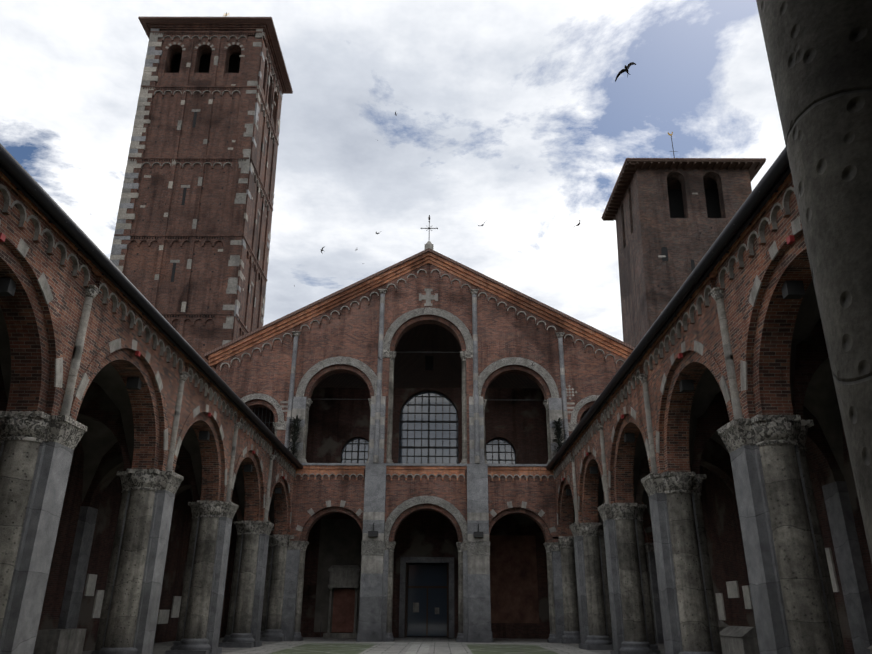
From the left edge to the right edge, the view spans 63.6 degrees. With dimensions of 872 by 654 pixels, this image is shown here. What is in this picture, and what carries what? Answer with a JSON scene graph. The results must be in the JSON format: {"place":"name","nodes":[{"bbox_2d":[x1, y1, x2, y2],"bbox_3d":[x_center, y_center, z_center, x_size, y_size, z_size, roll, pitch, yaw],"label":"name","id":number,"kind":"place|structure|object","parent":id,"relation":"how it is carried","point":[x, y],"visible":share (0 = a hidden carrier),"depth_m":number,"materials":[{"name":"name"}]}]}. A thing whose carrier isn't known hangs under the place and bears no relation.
{"place":"outdoors","nodes":[
{"label":"outdoors","id":0,"kind":"place"},
{"bbox_2d":[110,12,292,371],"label":"bell tower","id":1,"kind":"structure","parent":0,"point":[189,255],"depth_m":59.83,"materials":[{"name":"brick"}]},
{"bbox_2d":[82,637,664,653],"bbox_3d":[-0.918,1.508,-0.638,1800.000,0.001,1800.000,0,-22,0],"label":"floor","id":2,"kind":"structure","parent":0,"point":[160,647],"depth_m":39.31,"materials":[{"name":"grey stone"}]},
{"bbox_2d":[0,306,273,653],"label":"portico interior wall","id":3,"kind":"structure","parent":2,"relation":"on","point":[83,547],"depth_m":28.55,"materials":[{"name":"brick"}]},
{"bbox_2d":[0,171,296,653],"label":"arcade wall","id":4,"kind":"structure","parent":2,"relation":"on","point":[76,321],"depth_m":20.57,"materials":[{"name":"brick"}]},
{"bbox_2d":[0,143,302,468],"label":"arcade roof","id":5,"kind":"structure","parent":4,"relation":"on","point":[22,180],"depth_m":17.88,"materials":[{"name":"tile"}]},
{"bbox_2d":[284,415,303,457],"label":"plant","id":6,"kind":"object","parent":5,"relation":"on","point":[295,425],"visible":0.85,"depth_m":42.86,"materials":[{"name":"green plant"}]},
{"bbox_2d":[320,565,360,637],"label":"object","id":7,"kind":"object","parent":2,"relation":"on","point":[344,604],"visible":0.96,"depth_m":45.19,"materials":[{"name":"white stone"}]},
{"bbox_2d":[34,620,728,653],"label":"portico stone fragments","id":8,"kind":"object","parent":2,"relation":"on","point":[59,641],"visible":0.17,"depth_m":25.41,"materials":[{"name":"grey stone"}]},
{"bbox_2d":[224,641,597,653],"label":"court paving","id":9,"kind":"structure","parent":2,"relation":"on","point":[299,647],"depth_m":32.12,"materials":[{"name":"grey stone"}]},
{"bbox_2d":[252,356,587,638],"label":"interior wall","id":10,"kind":"structure","parent":2,"relation":"on","point":[427,425],"depth_m":47.22,"materials":[{"name":"brick"}]},
{"bbox_2d":[553,173,844,653],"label":"arcade wall","id":11,"kind":"structure","parent":2,"relation":"on","point":[730,326],"depth_m":19.27,"materials":[{"name":"brick"}]},
{"bbox_2d":[546,147,790,469],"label":"arcade roof","id":12,"kind":"structure","parent":11,"relation":"on","point":[778,172],"depth_m":17.83,"materials":[{"name":"tile"}]},
{"bbox_2d":[574,279,871,653],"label":"portico wall","id":13,"kind":"structure","parent":2,"relation":"on","point":[814,399],"depth_m":22.29,"materials":[{"name":"brick"}]},
{"bbox_2d":[720,626,871,653],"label":"stone block","id":14,"kind":"structure","parent":2,"relation":"on","point":[739,639],"depth_m":22.81,"materials":[{"name":"grey stone"}]},
{"bbox_2d":[0,0,785,340],"label":"sky","id":15,"kind":"structure","parent":0,"point":[514,115],"materials":[{"name":"white"}]},
{"bbox_2d":[208,252,663,643],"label":"facade wall","id":16,"kind":"structure","parent":0,"point":[281,370],"depth_m":44.05,"materials":[{"name":"brown brick"}]},
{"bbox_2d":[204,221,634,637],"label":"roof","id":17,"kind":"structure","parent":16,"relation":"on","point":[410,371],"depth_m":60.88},
{"bbox_2d":[551,417,567,452],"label":"plant","id":18,"kind":"object","parent":17,"relation":"on","point":[558,431],"visible":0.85,"depth_m":42.82,"materials":[{"name":"green plant"}]},
{"bbox_2d":[615,62,635,81],"bbox_3d":[2.974,-4.011,10.991,0.430,0.094,0.233,-39,-44,3],"label":"bird","id":19,"kind":"object","parent":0,"point":[625,69],"visible":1,"depth_m":10.97},
{"bbox_2d":[601,158,765,346],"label":"tower","id":20,"kind":"structure","parent":0,"point":[672,217],"depth_m":58.22,"materials":[{"name":"brick"}]},
{"bbox_2d":[668,132,676,157],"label":"weather vane","id":21,"kind":"object","parent":20,"relation":"attached to","point":[673,151],"visible":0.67,"depth_m":64.58,"materials":[{"name":"black metal"}]},
{"bbox_2d":[756,0,871,561],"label":"column","id":22,"kind":"structure","parent":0,"point":[819,53],"depth_m":2.55,"materials":[{"name":"stone"}]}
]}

